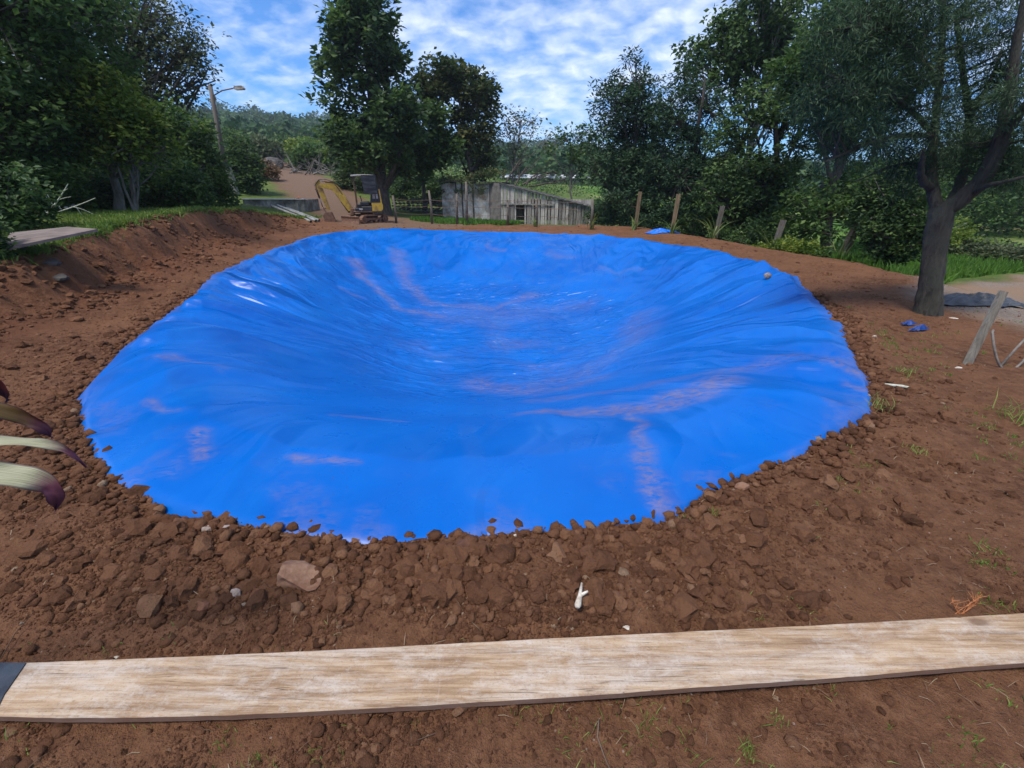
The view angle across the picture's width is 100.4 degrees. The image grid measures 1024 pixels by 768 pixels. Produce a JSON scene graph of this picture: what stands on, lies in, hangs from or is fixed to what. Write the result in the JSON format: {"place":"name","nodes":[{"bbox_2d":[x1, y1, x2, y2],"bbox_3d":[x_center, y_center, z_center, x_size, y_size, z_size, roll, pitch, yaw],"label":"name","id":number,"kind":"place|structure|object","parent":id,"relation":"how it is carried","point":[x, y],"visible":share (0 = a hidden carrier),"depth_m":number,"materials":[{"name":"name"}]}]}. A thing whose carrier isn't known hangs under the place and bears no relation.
{"place":"outdoors","nodes":[
{"label":"outdoors","id":0,"kind":"place"},
{"bbox_2d":[0,205,323,256],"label":"lawn grass","id":1,"kind":"structure","parent":0,"point":[96,215],"depth_m":9.42,"materials":[{"name":"plant"}]},
{"bbox_2d":[6,227,97,250],"bbox_3d":[-6.804,-2.212,6.347,1.004,0.245,1.332,-21,32,-37],"label":"weathered board","id":2,"kind":"object","parent":1,"relation":"on","point":[28,238],"visible":0.86,"depth_m":6.05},
{"bbox_2d":[409,215,519,225],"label":"rough grass","id":3,"kind":"structure","parent":0,"point":[452,220],"depth_m":22.59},
{"bbox_2d":[0,110,1023,767],"bbox_3d":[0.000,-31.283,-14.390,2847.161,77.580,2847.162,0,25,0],"label":"ground","id":4,"kind":"structure","parent":0,"point":[934,714],"depth_m":1.96,"materials":[{"name":"soil"}]},
{"bbox_2d":[0,215,27,258],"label":"dark bush","id":5,"kind":"object","parent":4,"relation":"on","point":[3,244],"visible":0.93,"depth_m":5.66,"materials":[{"name":"green plant"}]},
{"bbox_2d":[0,156,66,230],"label":"dark bush","id":6,"kind":"object","parent":4,"relation":"on","point":[25,207],"visible":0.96,"depth_m":7.47,"materials":[{"name":"green plant"}]},
{"bbox_2d":[0,380,86,512],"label":"cordyline plant","id":7,"kind":"object","parent":4,"relation":"on","point":[36,479],"visible":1,"depth_m":1.09,"materials":[{"name":"grey plant"}]},
{"bbox_2d":[42,258,61,265],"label":"support block","id":8,"kind":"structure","parent":4,"relation":"on","point":[54,261],"depth_m":6.07,"materials":[{"name":"stone"}]},
{"bbox_2d":[0,145,105,211],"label":"leafy bush","id":9,"kind":"object","parent":4,"relation":"on","point":[57,184],"visible":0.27,"depth_m":10.37,"materials":[{"name":"green plant"}]},
{"bbox_2d":[53,273,69,281],"bbox_3d":[-6.374,-1.503,6.043,0.189,0.112,0.157,0,25,0],"label":"support block","id":10,"kind":"object","parent":4,"relation":"on","point":[61,277],"depth_m":6.00,"materials":[{"name":"stone"}]},
{"bbox_2d":[30,184,94,216],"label":"dead branch","id":11,"kind":"object","parent":4,"relation":"on","point":[58,199],"visible":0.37,"depth_m":9.51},
{"bbox_2d":[0,0,149,195],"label":"broadleaf tree","id":12,"kind":"object","parent":4,"relation":"on","point":[43,36],"visible":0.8,"depth_m":9.82,"materials":[{"name":"green plant"}]},
{"bbox_2d":[52,162,149,209],"bbox_3d":[-12.499,-5.873,12.770,2.569,1.498,2.656,-18,30,-34],"label":"leafy bush","id":13,"kind":"object","parent":4,"relation":"on","point":[102,190],"visible":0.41,"depth_m":12.37,"materials":[{"name":"green plant"}]},
{"bbox_2d":[26,52,187,210],"bbox_3d":[-10.429,-6.255,11.009,3.672,3.689,1.952,0,25,0],"label":"tree","id":14,"kind":"object","parent":4,"relation":"on","point":[125,107],"visible":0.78,"depth_m":10.58,"materials":[{"name":"green plant"}]},
{"bbox_2d":[50,152,172,205],"bbox_3d":[-14.789,-6.953,13.828,6.341,2.986,4.400,0,25,0],"label":"dark bush","id":15,"kind":"object","parent":4,"relation":"on","point":[97,166],"depth_m":13.70,"materials":[{"name":"green plant"}]},
{"bbox_2d":[79,89,197,210],"bbox_3d":[-10.147,-6.123,11.570,2.888,2.937,1.797,0,25,0],"label":"multi stem tree","id":16,"kind":"object","parent":4,"relation":"on","point":[133,185],"visible":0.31,"depth_m":11.51,"materials":[{"name":"green plant"}]},
{"bbox_2d":[79,0,230,122],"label":"airy tree","id":17,"kind":"object","parent":4,"relation":"on","point":[178,57],"visible":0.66,"depth_m":17.68,"materials":[{"name":"green plant"}]},
{"bbox_2d":[0,204,310,264],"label":"turf fringe","id":18,"kind":"object","parent":4,"relation":"on","point":[39,250],"visible":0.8,"depth_m":8.26,"materials":[{"name":"green plant"}]},
{"bbox_2d":[0,208,314,336],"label":"bank clods","id":19,"kind":"object","parent":4,"relation":"on","point":[68,303],"visible":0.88,"depth_m":7.01,"materials":[{"name":"soil"}]},
{"bbox_2d":[115,156,223,208],"bbox_3d":[-11.857,-6.769,14.497,3.377,1.864,2.702,-8,26,-16],"label":"leafy bush","id":20,"kind":"object","parent":4,"relation":"on","point":[182,190],"visible":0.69,"depth_m":14.18,"materials":[{"name":"green plant"}]},
{"bbox_2d":[145,89,231,205],"bbox_3d":[-13.737,-9.480,17.660,3.790,4.636,2.691,0,25,0],"label":"bushy tree","id":21,"kind":"object","parent":4,"relation":"on","point":[196,149],"visible":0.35,"depth_m":17.29,"materials":[{"name":"green plant"}]},
{"bbox_2d":[159,162,244,207],"bbox_3d":[-13.785,-8.967,18.981,3.741,2.827,2.948,0,25,0],"label":"leafy bush","id":22,"kind":"object","parent":4,"relation":"on","point":[225,192],"visible":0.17,"depth_m":18.92,"materials":[{"name":"green plant"}]},
{"bbox_2d":[196,600,209,610],"bbox_3d":[-1.274,0.906,1.744,0.080,0.045,0.049,0,25,0],"label":"stone","id":23,"kind":"object","parent":4,"relation":"on","point":[204,605],"visible":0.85,"depth_m":1.73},
{"bbox_2d":[208,84,244,194],"bbox_3d":[-16.390,-14.239,25.410,2.430,5.982,0.330,0,25,0],"label":"light pole","id":24,"kind":"object","parent":4,"relation":"on","point":[214,110],"visible":0.65,"depth_m":24.77,"materials":[{"name":"concrete"}]},
{"bbox_2d":[210,126,250,154],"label":"slope tree","id":25,"kind":"object","parent":4,"relation":"on","point":[237,134],"visible":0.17,"depth_m":61.41,"materials":[{"name":"green plant"}]},
{"bbox_2d":[230,588,240,597],"bbox_3d":[-1.165,0.881,1.800,0.038,0.036,0.049,-19,31,-35],"label":"pebble","id":26,"kind":"object","parent":4,"relation":"on","point":[235,592],"visible":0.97,"depth_m":1.79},
{"bbox_2d":[215,132,270,193],"bbox_3d":[-17.643,-14.131,27.649,3.724,3.755,3.087,0,25,0],"label":"dark bush","id":27,"kind":"object","parent":4,"relation":"on","point":[246,176],"visible":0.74,"depth_m":27.23,"materials":[{"name":"green plant"}]},
{"bbox_2d":[236,132,287,162],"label":"bush","id":28,"kind":"object","parent":4,"relation":"on","point":[266,147],"visible":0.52,"depth_m":50.17,"materials":[{"name":"green plant"}]},
{"bbox_2d":[255,158,282,180],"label":"dry shrub","id":29,"kind":"object","parent":4,"relation":"on","point":[272,171],"visible":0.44,"depth_m":33.88,"materials":[{"name":"brown plant"}]},
{"bbox_2d":[264,157,283,168],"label":"boulder","id":30,"kind":"object","parent":4,"relation":"on","point":[276,161],"visible":0.43,"depth_m":44.00,"materials":[{"name":"stone"}]},
{"bbox_2d":[242,199,319,211],"bbox_3d":[-12.831,-9.878,23.910,3.383,0.973,2.040,0,25,0],"label":"concrete trough","id":31,"kind":"object","parent":4,"relation":"on","point":[305,205],"visible":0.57,"depth_m":22.98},
{"bbox_2d":[268,134,298,159],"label":"slope tree","id":32,"kind":"object","parent":4,"relation":"on","point":[281,140],"visible":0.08,"depth_m":64.49,"materials":[{"name":"green plant"}]},
{"bbox_2d":[271,205,311,222],"bbox_3d":[-10.691,-8.237,20.592,3.872,0.687,0.120,20,31,36],"label":"long pipe","id":33,"kind":"object","parent":4,"relation":"on","point":[288,212],"visible":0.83,"depth_m":20.77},
{"bbox_2d":[276,204,316,221],"bbox_3d":[-10.540,-8.355,20.813,3.747,0.698,0.120,19,31,36],"label":"long pipe","id":34,"kind":"object","parent":4,"relation":"on","point":[295,212],"visible":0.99,"depth_m":20.80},
{"bbox_2d":[276,560,321,591],"bbox_3d":[-0.909,0.831,1.839,0.217,0.103,0.130,8,26,17],"label":"rock","id":35,"kind":"object","parent":4,"relation":"on","point":[297,574],"visible":0.94,"depth_m":1.81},
{"bbox_2d":[283,135,319,155],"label":"slope tree","id":36,"kind":"object","parent":4,"relation":"on","point":[290,142],"visible":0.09,"depth_m":57.01,"materials":[{"name":"green plant"}]},
{"bbox_2d":[276,144,339,175],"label":"branch pile","id":37,"kind":"object","parent":4,"relation":"on","point":[295,170],"visible":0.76,"depth_m":40.58,"materials":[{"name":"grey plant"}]},
{"bbox_2d":[284,137,341,171],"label":"slope tree","id":38,"kind":"object","parent":4,"relation":"on","point":[308,149],"visible":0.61,"depth_m":43.12,"materials":[{"name":"green plant"}]},
{"bbox_2d":[303,129,343,156],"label":"slope tree","id":39,"kind":"object","parent":4,"relation":"on","point":[316,139],"visible":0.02,"depth_m":53.07,"materials":[{"name":"green plant"}]},
{"bbox_2d":[313,174,387,223],"bbox_3d":[-7.674,-8.944,20.676,3.083,2.203,1.856,-17,29,-32],"label":"mini excavator","id":40,"kind":"object","parent":4,"relation":"on","point":[366,210],"visible":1,"depth_m":20.67,"materials":[{"name":"metal"}]},
{"bbox_2d":[331,168,394,191],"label":"dark thicket","id":41,"kind":"object","parent":4,"relation":"on","point":[342,181],"visible":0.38,"depth_m":33.50,"materials":[{"name":"green plant"}]},
{"bbox_2d":[299,0,436,215],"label":"broadleaf tree","id":42,"kind":"object","parent":4,"relation":"on","point":[354,28],"visible":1,"depth_m":22.86,"materials":[{"name":"green plant"}]},
{"bbox_2d":[391,199,442,214],"bbox_3d":[-6.211,-11.878,28.664,3.744,1.052,0.419,0,25,0],"label":"wooden fence","id":43,"kind":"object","parent":4,"relation":"on","point":[419,206],"depth_m":28.56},
{"bbox_2d":[388,169,447,202],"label":"dark thicket","id":44,"kind":"object","parent":4,"relation":"on","point":[412,190],"visible":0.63,"depth_m":32.95,"materials":[{"name":"green plant"}]},
{"bbox_2d":[386,94,466,212],"bbox_3d":[-5.843,-14.841,27.907,6.096,6.958,3.987,0,25,0],"label":"young tree","id":45,"kind":"object","parent":4,"relation":"on","point":[437,153],"visible":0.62,"depth_m":27.08,"materials":[{"name":"green plant"}]},
{"bbox_2d":[407,46,507,182],"bbox_3d":[-3.537,-16.531,28.931,6.571,9.755,4.227,0,25,0],"label":"browning tree","id":46,"kind":"object","parent":4,"relation":"on","point":[448,79],"visible":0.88,"depth_m":27.40,"materials":[{"name":"green plant"}]},
{"bbox_2d":[456,538,469,546],"bbox_3d":[-0.233,0.775,2.038,0.071,0.061,0.078,0,25,0],"label":"stone","id":47,"kind":"object","parent":4,"relation":"on","point":[465,542],"visible":0.6,"depth_m":2.03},
{"bbox_2d":[41,288,906,580],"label":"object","id":48,"kind":"object","parent":4,"relation":"on","point":[851,326],"visible":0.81,"depth_m":2.50,"materials":[{"name":"soil"}]},
{"bbox_2d":[77,228,871,543],"bbox_3d":[-0.720,-2.166,10.079,12.951,1.749,17.175,0,25,0],"label":"pond liner","id":49,"kind":"object","parent":4,"relation":"on","point":[379,384],"visible":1,"depth_m":4.29,"materials":[{"name":"blue plastic"}]},
{"bbox_2d":[0,223,975,623],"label":"earth clods","id":50,"kind":"object","parent":4,"relation":"on","point":[442,587],"visible":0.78,"depth_m":1.94,"materials":[{"name":"soil"}]},
{"bbox_2d":[392,182,593,225],"bbox_3d":[-1.338,-8.301,19.792,10.430,1.979,0.532,10,26,20],"label":"wire fence","id":51,"kind":"object","parent":4,"relation":"on","point":[536,207],"visible":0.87,"depth_m":19.91,"materials":[{"name":"brown wood"}]},
{"bbox_2d":[0,613,1023,722],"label":"wooden plank","id":52,"kind":"object","parent":4,"relation":"on","point":[342,682],"visible":1,"depth_m":1.50,"materials":[{"name":"brown wood"}]},
{"bbox_2d":[0,662,25,702],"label":"plastic strip","id":53,"kind":"object","parent":52,"relation":"on","point":[9,673],"visible":1,"depth_m":1.48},
{"bbox_2d":[0,213,1023,767],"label":"earth clods","id":54,"kind":"object","parent":4,"relation":"on","point":[370,725],"visible":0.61,"depth_m":1.76,"materials":[{"name":"soil"}]},
{"bbox_2d":[0,306,1023,767],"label":"sprouting weeds","id":55,"kind":"object","parent":4,"relation":"on","point":[768,614],"visible":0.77,"depth_m":1.46,"materials":[{"name":"green plant"}]},
{"bbox_2d":[2,296,1022,767],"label":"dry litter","id":56,"kind":"object","parent":4,"relation":"on","point":[648,590],"visible":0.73,"depth_m":1.65,"materials":[{"name":"plant"}]},
{"bbox_2d":[435,180,590,224],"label":"plank shed","id":57,"kind":"structure","parent":4,"relation":"on","point":[492,197],"depth_m":26.35,"materials":[{"name":"wood"}]},
{"bbox_2d":[438,165,505,194],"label":"roof creeper","id":58,"kind":"object","parent":57,"relation":"on","point":[490,172],"visible":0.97,"depth_m":26.31,"materials":[{"name":"green plant"}]},
{"bbox_2d":[506,158,576,186],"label":"fallen branch","id":59,"kind":"object","parent":57,"relation":"on","point":[533,177],"visible":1,"depth_m":26.26,"materials":[{"name":"wood"}]},
{"bbox_2d":[14,98,1023,208],"bbox_3d":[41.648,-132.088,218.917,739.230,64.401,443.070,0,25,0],"label":"hill woodland","id":60,"kind":"object","parent":4,"relation":"on","point":[245,122],"visible":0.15,"depth_m":82.80,"materials":[{"name":"plant"}]},
{"bbox_2d":[495,104,566,187],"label":"sparse tree","id":61,"kind":"object","parent":4,"relation":"on","point":[518,138],"visible":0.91,"depth_m":29.48,"materials":[{"name":"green plant"}]},
{"bbox_2d":[501,174,596,184],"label":"shed","id":62,"kind":"structure","parent":4,"relation":"on","point":[529,176],"depth_m":69.75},
{"bbox_2d":[538,121,601,198],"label":"sparse tree","id":63,"kind":"object","parent":4,"relation":"on","point":[575,151],"visible":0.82,"depth_m":27.00,"materials":[{"name":"green plant"}]},
{"bbox_2d":[575,582,587,608],"bbox_3d":[0.287,0.870,1.748,0.040,0.037,0.106,10,27,21],"label":"bone","id":64,"kind":"object","parent":4,"relation":"on","point":[578,601],"visible":1,"depth_m":1.74},
{"bbox_2d":[582,196,621,225],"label":"bush","id":65,"kind":"object","parent":4,"relation":"on","point":[588,216],"visible":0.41,"depth_m":23.20,"materials":[{"name":"green plant"}]},
{"bbox_2d":[576,45,678,226],"bbox_3d":[5.501,-11.022,19.668,5.010,7.888,5.013,13,28,26],"label":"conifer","id":66,"kind":"object","parent":4,"relation":"on","point":[629,102],"visible":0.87,"depth_m":19.34,"materials":[{"name":"dark green leaves"},{"name":"dark rough bark"}]},
{"bbox_2d":[634,192,641,229],"bbox_3d":[5.098,-6.961,17.347,0.160,1.575,0.140,0,25,0],"label":"wooden post","id":67,"kind":"object","parent":4,"relation":"on","point":[638,205],"visible":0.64,"depth_m":17.24,"materials":[{"name":"beige wood"}]},
{"bbox_2d":[620,697,670,745],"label":"grass tuft","id":68,"kind":"object","parent":4,"relation":"on","point":[648,722],"visible":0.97,"depth_m":1.40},
{"bbox_2d":[284,155,1023,226],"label":"slope scrub","id":69,"kind":"object","parent":4,"relation":"on","point":[453,171],"visible":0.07,"depth_m":48.78,"materials":[{"name":"green plant"}]},
{"bbox_2d":[620,199,687,229],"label":"bush","id":70,"kind":"object","parent":4,"relation":"on","point":[649,225],"visible":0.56,"depth_m":18.89,"materials":[{"name":"green plant"}]},
{"bbox_2d":[645,228,678,233],"bbox_3d":[5.746,-5.844,16.265,1.332,0.200,0.582,0,25,0],"label":"blue scrap","id":71,"kind":"object","parent":4,"relation":"on","point":[659,230],"visible":0.87,"depth_m":16.14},
{"bbox_2d":[671,194,680,230],"bbox_3d":[6.016,-6.194,15.764,0.170,1.506,0.140,0,25,0],"label":"wooden post","id":72,"kind":"object","parent":4,"relation":"on","point":[676,207],"visible":0.64,"depth_m":15.63,"materials":[{"name":"beige wood"}]},
{"bbox_2d":[661,209,724,238],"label":"bush","id":73,"kind":"object","parent":4,"relation":"on","point":[687,228],"visible":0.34,"depth_m":17.78,"materials":[{"name":"green plant"}]},
{"bbox_2d":[638,48,752,235],"bbox_3d":[7.775,-9.817,18.119,4.390,7.142,4.519,-20,32,-37],"label":"conifer","id":74,"kind":"object","parent":4,"relation":"on","point":[692,166],"visible":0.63,"depth_m":17.69,"materials":[{"name":"green plant"}]},
{"bbox_2d":[695,217,730,238],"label":"strap plant","id":75,"kind":"object","parent":4,"relation":"on","point":[714,234],"visible":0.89,"depth_m":14.82,"materials":[{"name":"green plant"}]},
{"bbox_2d":[714,206,724,238],"bbox_3d":[7.220,-5.508,14.979,0.200,1.379,0.140,0,25,0],"label":"wooden post","id":76,"kind":"object","parent":4,"relation":"on","point":[720,214],"visible":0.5,"depth_m":14.82,"materials":[{"name":"grey wood"}]},
{"bbox_2d":[734,482,749,490],"bbox_3d":[1.333,0.598,2.475,0.074,0.051,0.069,16,29,31],"label":"stone","id":77,"kind":"object","parent":4,"relation":"on","point":[743,486],"visible":0.96,"depth_m":2.46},
{"bbox_2d":[703,216,784,248],"bbox_3d":[8.339,-5.295,15.227,2.722,1.371,2.111,0,25,0],"label":"bush","id":78,"kind":"object","parent":4,"relation":"on","point":[760,234],"visible":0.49,"depth_m":14.92,"materials":[{"name":"green plant"}]},
{"bbox_2d":[671,0,820,213],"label":"airy tree","id":79,"kind":"object","parent":4,"relation":"on","point":[741,54],"visible":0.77,"depth_m":18.14,"materials":[{"name":"green plant"}]},
{"bbox_2d":[735,735,763,763],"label":"grass tuft","id":80,"kind":"object","parent":4,"relation":"on","point":[749,755],"visible":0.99,"depth_m":1.34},
{"bbox_2d":[689,79,832,244],"bbox_3d":[9.048,-7.923,15.800,4.766,5.933,3.842,0,25,0],"label":"dark tree","id":81,"kind":"object","parent":4,"relation":"on","point":[732,192],"visible":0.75,"depth_m":15.55,"materials":[{"name":"green plant"}]},
{"bbox_2d":[752,228,799,249],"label":"strap plant","id":82,"kind":"object","parent":4,"relation":"on","point":[767,242],"visible":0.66,"depth_m":12.85,"materials":[{"name":"green plant"}]},
{"bbox_2d":[771,220,786,246],"bbox_3d":[8.100,-4.375,13.078,0.259,1.246,0.140,0,25,0],"label":"wooden post","id":83,"kind":"object","parent":4,"relation":"on","point":[780,229],"visible":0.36,"depth_m":12.91,"materials":[{"name":"grey wood"}]},
{"bbox_2d":[750,234,831,254],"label":"bush","id":84,"kind":"object","parent":4,"relation":"on","point":[797,246],"visible":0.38,"depth_m":12.78,"materials":[{"name":"green plant"}]},
{"bbox_2d":[810,243,857,257],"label":"bush","id":85,"kind":"object","parent":4,"relation":"on","point":[823,253],"visible":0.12,"depth_m":11.94,"materials":[{"name":"green plant"}]},
{"bbox_2d":[825,239,852,258],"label":"strap plant","id":86,"kind":"object","parent":4,"relation":"on","point":[842,247],"visible":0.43,"depth_m":10.89,"materials":[{"name":"green plant"}]},
{"bbox_2d":[839,224,858,254],"bbox_3d":[8.640,-3.492,11.063,0.427,1.363,0.170,0,25,0],"label":"wooden post","id":87,"kind":"object","parent":4,"relation":"on","point":[851,232],"visible":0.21,"depth_m":10.93,"materials":[{"name":"beige wood"}]},
{"bbox_2d":[753,0,948,251],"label":"dark tree","id":88,"kind":"object","parent":4,"relation":"on","point":[828,208],"visible":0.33,"depth_m":12.89,"materials":[{"name":"green plant"}]},
{"bbox_2d":[863,390,900,412],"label":"grass tuft","id":89,"kind":"object","parent":4,"relation":"on","point":[876,400],"visible":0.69,"depth_m":3.35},
{"bbox_2d":[839,157,947,267],"bbox_3d":[8.792,-3.860,9.926,2.035,3.083,2.062,16,29,30],"label":"leafy bush","id":90,"kind":"object","parent":4,"relation":"on","point":[893,232],"visible":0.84,"depth_m":9.71,"materials":[{"name":"green plant"}]},
{"bbox_2d":[767,0,1023,316],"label":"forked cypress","id":91,"kind":"object","parent":4,"relation":"on","point":[1005,118],"visible":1,"depth_m":4.93,"materials":[{"name":"plant"}]},
{"bbox_2d":[889,365,928,382],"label":"grass tuft","id":92,"kind":"object","parent":4,"relation":"on","point":[910,370],"visible":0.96,"depth_m":3.87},
{"bbox_2d":[908,324,929,330],"bbox_3d":[4.988,-0.693,5.221,0.259,0.082,0.080,0,25,0],"label":"plastic scrap","id":93,"kind":"object","parent":4,"relation":"on","point":[920,327],"visible":1,"depth_m":5.21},
{"bbox_2d":[921,215,997,253],"bbox_3d":[14.274,-4.875,14.244,2.995,1.442,2.201,0,25,0],"label":"bush","id":94,"kind":"object","parent":4,"relation":"on","point":[960,235],"visible":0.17,"depth_m":13.74,"materials":[{"name":"green plant"}]},
{"bbox_2d":[950,592,985,613],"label":"dried plant","id":95,"kind":"object","parent":4,"relation":"on","point":[975,600],"visible":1,"depth_m":1.76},
{"bbox_2d":[920,142,1023,208],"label":"tree","id":96,"kind":"object","parent":4,"relation":"on","point":[956,176],"depth_m":42.46,"materials":[{"name":"green plant"}]},
{"bbox_2d":[939,141,1023,238],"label":"field tree","id":97,"kind":"object","parent":4,"relation":"on","point":[982,215],"visible":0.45,"depth_m":23.37,"materials":[{"name":"green plant"}]},
{"bbox_2d":[944,292,1023,307],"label":"black sheet","id":98,"kind":"object","parent":4,"relation":"on","point":[976,299],"visible":0.81,"depth_m":6.37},
{"bbox_2d":[947,234,1020,254],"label":"hedge clump","id":99,"kind":"object","parent":4,"relation":"on","point":[951,249],"visible":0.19,"depth_m":13.65,"materials":[{"name":"green plant"}]},
{"bbox_2d":[962,290,1008,364],"bbox_3d":[4.606,-0.484,4.183,0.322,0.839,0.069,-18,30,-35],"label":"leaning stake","id":100,"kind":"object","parent":4,"relation":"on","point":[986,325],"visible":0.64,"depth_m":4.15,"materials":[{"name":"grey wood"}]},
{"bbox_2d":[969,536,1012,559],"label":"grass tuft","id":101,"kind":"object","parent":4,"relation":"on","point":[988,547],"visible":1,"depth_m":2.07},
{"bbox_2d":[972,587,1009,613],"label":"grass tuft","id":102,"kind":"object","parent":4,"relation":"on","point":[991,602],"visible":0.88,"depth_m":1.82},
{"bbox_2d":[959,239,1023,259],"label":"hedge clump","id":103,"kind":"object","parent":4,"relation":"on","point":[977,251],"visible":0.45,"depth_m":13.10,"materials":[{"name":"green plant"}]},
{"bbox_2d":[961,133,1023,227],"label":"tree","id":104,"kind":"object","parent":4,"relation":"on","point":[1008,222],"visible":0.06,"depth_m":28.11,"materials":[{"name":"green plant"}]},
{"bbox_2d":[986,244,1023,262],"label":"hedge clump","id":105,"kind":"object","parent":4,"relation":"on","point":[1019,253],"visible":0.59,"depth_m":12.62,"materials":[{"name":"green plant"}]},
{"bbox_2d":[987,387,1023,426],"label":"grass tuft","id":106,"kind":"object","parent":4,"relation":"on","point":[1018,420],"visible":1,"depth_m":3.27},
{"bbox_2d":[991,329,1023,367],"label":"stick","id":107,"kind":"object","parent":4,"relation":"on","point":[1008,356],"visible":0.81,"depth_m":4.17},
{"bbox_2d":[1,0,1023,161],"label":"sky","id":108,"kind":"structure","parent":0,"point":[543,55],"materials":[{"name":"blue"}]},
{"bbox_2d":[828,236,1023,283],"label":"field grass","id":109,"kind":"structure","parent":0,"point":[964,265],"depth_m":11.48,"materials":[{"name":"plant"}]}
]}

